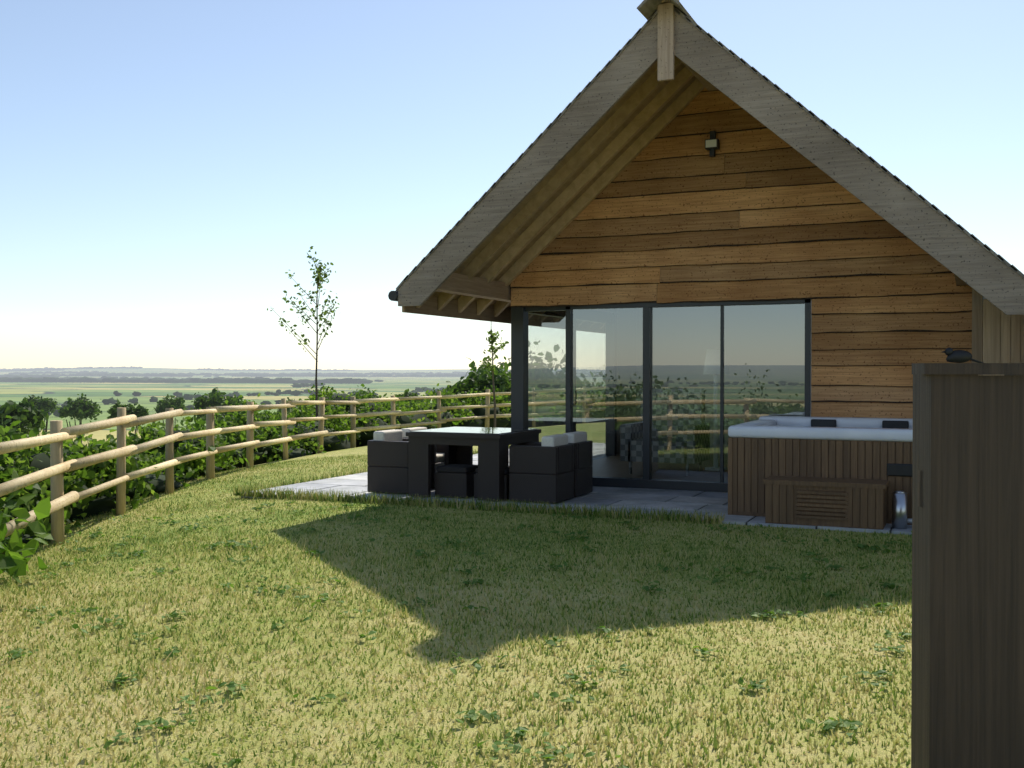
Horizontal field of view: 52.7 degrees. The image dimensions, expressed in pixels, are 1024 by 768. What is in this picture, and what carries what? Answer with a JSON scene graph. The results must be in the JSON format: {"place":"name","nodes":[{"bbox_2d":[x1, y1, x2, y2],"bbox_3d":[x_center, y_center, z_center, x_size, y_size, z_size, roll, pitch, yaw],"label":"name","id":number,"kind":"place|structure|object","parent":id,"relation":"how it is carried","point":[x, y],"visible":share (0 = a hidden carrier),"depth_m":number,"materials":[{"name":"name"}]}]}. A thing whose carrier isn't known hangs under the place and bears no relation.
{"place":"outdoors","nodes":[
{"label":"outdoors","id":0,"kind":"place"},
{"bbox_2d":[388,291,397,300],"bbox_3d":[0.829,-0.984,15.570,0.110,0.105,10.260,0,1,24],"label":"gutter","id":1,"kind":"object","parent":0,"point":[392,295],"visible":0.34,"depth_m":10.88,"materials":[{"name":"black plastic"}]},
{"bbox_2d":[0,368,911,767],"bbox_3d":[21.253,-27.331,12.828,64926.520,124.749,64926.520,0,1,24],"label":"ground","id":2,"kind":"structure","parent":0,"point":[18,392],"depth_m":5.26,"materials":[{"name":"green plant"}]},
{"bbox_2d":[0,407,560,585],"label":"leaf plants","id":3,"kind":"object","parent":2,"relation":"on","point":[13,563],"visible":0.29,"depth_m":7.60,"materials":[{"name":"green plant"}]},
{"bbox_2d":[0,383,585,553],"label":"hedge","id":4,"kind":"object","parent":2,"relation":"on","point":[16,457],"depth_m":16.25,"materials":[{"name":"green plant"}]},
{"bbox_2d":[0,258,585,445],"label":"tree","id":5,"kind":"object","parent":2,"relation":"on","point":[29,412],"depth_m":59.50,"materials":[{"name":"green plant"}]},
{"bbox_2d":[267,246,508,373],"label":"sapling leaves","id":6,"kind":"object","parent":5,"relation":"attached to","point":[325,312],"visible":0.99,"depth_m":22.19,"materials":[{"name":"green plant"}]},
{"bbox_2d":[0,384,585,545],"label":"fence","id":7,"kind":"object","parent":2,"relation":"on","point":[54,434],"visible":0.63,"depth_m":12.81,"materials":[{"name":"beige wood"}]},
{"bbox_2d":[0,366,585,416],"bbox_3d":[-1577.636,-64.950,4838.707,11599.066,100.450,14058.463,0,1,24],"label":"fields","id":8,"kind":"structure","parent":2,"relation":"on","point":[52,377],"depth_m":3809.32,"materials":[{"name":"green plant"}]},
{"bbox_2d":[0,502,911,767],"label":"lawn weeds","id":9,"kind":"object","parent":2,"relation":"on","point":[521,730],"visible":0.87,"depth_m":5.71,"materials":[{"name":"green plant"}]},
{"bbox_2d":[462,383,579,402],"bbox_3d":[1.133,1.448,33.879,4.200,3.260,10.121,0,1,24],"label":"shrub","id":10,"kind":"object","parent":2,"relation":"on","point":[495,384],"depth_m":29.59,"materials":[{"name":"green plant"}]},
{"bbox_2d":[592,453,727,481],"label":"interior floor","id":11,"kind":"structure","parent":2,"relation":"on","point":[612,466],"depth_m":13.32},
{"bbox_2d":[620,388,709,475],"bbox_3d":[1.947,0.589,13.059,0.940,1.058,0.830,0,1,24],"label":"armchair","id":12,"kind":"object","parent":11,"relation":"on","point":[680,430],"visible":0.81,"depth_m":13.10,"materials":[{"name":"fabric"}]},
{"bbox_2d":[703,349,728,470],"bbox_3d":[2.642,0.335,13.387,0.340,1.558,0.340,0,1,24],"label":"floor lamp","id":13,"kind":"object","parent":11,"relation":"on","point":[712,363],"visible":0.87,"depth_m":13.34,"materials":[{"name":"white paint"}]},
{"bbox_2d":[911,363,1023,767],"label":"screen panel","id":14,"kind":"object","parent":2,"relation":"on","point":[967,694],"visible":1,"depth_m":2.21,"materials":[{"name":"brown wood"}]},
{"bbox_2d":[942,348,982,362],"bbox_3d":[3.742,-0.235,8.601,0.353,0.139,0.099,0,1,-7],"label":"bird figurine","id":15,"kind":"object","parent":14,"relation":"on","point":[958,356],"visible":0.98,"depth_m":8.57,"materials":[{"name":"black"}]},
{"bbox_2d":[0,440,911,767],"bbox_3d":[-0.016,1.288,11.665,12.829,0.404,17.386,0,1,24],"label":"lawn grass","id":16,"kind":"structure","parent":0,"point":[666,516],"depth_m":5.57,"materials":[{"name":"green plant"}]},
{"bbox_2d":[0,0,1023,369],"label":"sky","id":17,"kind":"structure","parent":0,"point":[165,165],"materials":[{"name":"blue"}]},
{"bbox_2d":[241,454,911,534],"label":"patio","id":18,"kind":"structure","parent":0,"point":[698,501],"depth_m":10.78,"materials":[{"name":"grey stone"}]},
{"bbox_2d":[367,429,407,493],"bbox_3d":[-1.248,0.852,11.469,0.520,0.668,0.520,0,1,24],"label":"chair","id":19,"kind":"object","parent":18,"relation":"on","point":[387,461],"visible":0.73,"depth_m":11.25,"materials":[{"name":"wicker"}]},
{"bbox_2d":[401,427,443,488],"bbox_3d":[-1.012,0.846,11.998,0.520,0.668,0.520,0,1,24],"label":"chair","id":20,"kind":"object","parent":18,"relation":"on","point":[437,455],"visible":0.23,"depth_m":11.78,"materials":[{"name":"wicker"}]},
{"bbox_2d":[435,464,477,497],"bbox_3d":[-0.571,1.032,11.049,0.380,0.318,0.380,0,1,24],"label":"stool","id":21,"kind":"object","parent":18,"relation":"on","point":[454,480],"visible":0.74,"depth_m":10.88,"materials":[{"name":"wicker"}]},
{"bbox_2d":[406,427,540,500],"bbox_3d":[-0.400,0.844,11.233,1.100,0.690,1.100,0,1,24],"label":"dining table","id":22,"kind":"object","parent":18,"relation":"on","point":[491,443],"visible":0.81,"depth_m":10.87,"materials":[{"name":"wicker"}]},
{"bbox_2d":[474,468,508,499],"bbox_3d":[-0.151,1.034,10.884,0.380,0.318,0.380,0,1,24],"label":"stool","id":23,"kind":"object","parent":18,"relation":"on","point":[506,484],"visible":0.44,"depth_m":10.68,"materials":[{"name":"wicker"}]},
{"bbox_2d":[509,434,573,503],"bbox_3d":[0.310,0.861,10.688,0.520,0.668,0.520,0,1,24],"label":"chair","id":24,"kind":"object","parent":18,"relation":"on","point":[543,470],"visible":1,"depth_m":10.47,"materials":[{"name":"wicker"}]},
{"bbox_2d":[531,431,592,496],"bbox_3d":[0.545,0.855,11.218,0.520,0.668,0.520,0,1,24],"label":"chair","id":25,"kind":"object","parent":18,"relation":"on","point":[583,464],"visible":0.49,"depth_m":11.07,"materials":[{"name":"wicker"}]},
{"bbox_2d":[608,154,811,454],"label":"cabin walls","id":26,"kind":"structure","parent":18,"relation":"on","point":[765,350],"depth_m":15.99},
{"bbox_2d":[511,299,810,491],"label":"glazing frames","id":27,"kind":"structure","parent":26,"relation":"attached to","point":[519,364],"depth_m":12.05,"materials":[{"name":"grey metal"}]},
{"bbox_2d":[586,321,608,459],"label":"glazing panes","id":28,"kind":"object","parent":27,"relation":"in","point":[597,382],"visible":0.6,"depth_m":15.17,"materials":[{"name":"clear glass"}]},
{"bbox_2d":[402,55,968,331],"bbox_3d":[3.647,-2.115,14.351,6.030,2.951,10.170,0,1,24],"label":"roof structure","id":29,"kind":"object","parent":26,"relation":"attached to","point":[627,129],"visible":0.06,"depth_m":11.47,"materials":[{"name":"brown wood"}]},
{"bbox_2d":[396,0,1023,291],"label":"roof shingles","id":30,"kind":"object","parent":29,"relation":"on","point":[648,10],"visible":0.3,"depth_m":9.54,"materials":[{"name":"brown wood"}]},
{"bbox_2d":[398,14,657,305],"bbox_3d":[0.132,-2.195,10.303,2.900,2.763,0.047,0,1,24],"label":"barge board","id":31,"kind":"object","parent":30,"relation":"attached to","point":[611,86],"visible":1,"depth_m":10.24,"materials":[{"name":"wood"}]},
{"bbox_2d":[657,0,678,81],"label":"roof finial","id":32,"kind":"object","parent":30,"relation":"on","point":[665,72],"visible":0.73,"depth_m":9.64,"materials":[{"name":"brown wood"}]},
{"bbox_2d":[674,11,1023,314],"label":"barge board","id":33,"kind":"object","parent":30,"relation":"attached to","point":[989,276],"visible":1,"depth_m":9.01,"materials":[{"name":"wood"}]},
{"bbox_2d":[705,131,719,156],"bbox_3d":[2.203,-2.641,11.359,0.140,0.280,0.130,0,1,24],"label":"floodlight","id":34,"kind":"object","parent":26,"relation":"attached to","point":[712,144],"visible":1,"depth_m":11.32,"materials":[{"name":"black plastic"}]},
{"bbox_2d":[511,88,971,417],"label":"wood-clad wall","id":35,"kind":"structure","parent":26,"relation":"attached to","point":[660,219],"depth_m":11.21,"materials":[{"name":"brown wood"}]},
{"bbox_2d":[728,416,912,524],"bbox_3d":[3.265,0.785,9.998,2.000,0.860,1.715,0,1,24],"label":"hot tub","id":36,"kind":"object","parent":18,"relation":"on","point":[761,449],"visible":0.56,"depth_m":9.38,"materials":[{"name":"brown wood"}]},
{"bbox_2d":[763,475,888,529],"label":"hot tub steps","id":37,"kind":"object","parent":18,"relation":"on","point":[832,502],"visible":1,"depth_m":8.91,"materials":[{"name":"brown wood"}]},
{"bbox_2d":[892,490,906,528],"bbox_3d":[3.304,1.081,8.810,0.124,0.345,0.124,0,1,24],"label":"filter canister","id":38,"kind":"object","parent":18,"relation":"on","point":[899,509],"visible":0.83,"depth_m":8.76,"materials":[{"name":"silver metal"}]},
{"bbox_2d":[972,288,1023,375],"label":"annex boards","id":39,"kind":"object","parent":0,"point":[997,335],"visible":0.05,"depth_m":9.77,"materials":[{"name":"brown wood"}]}
]}

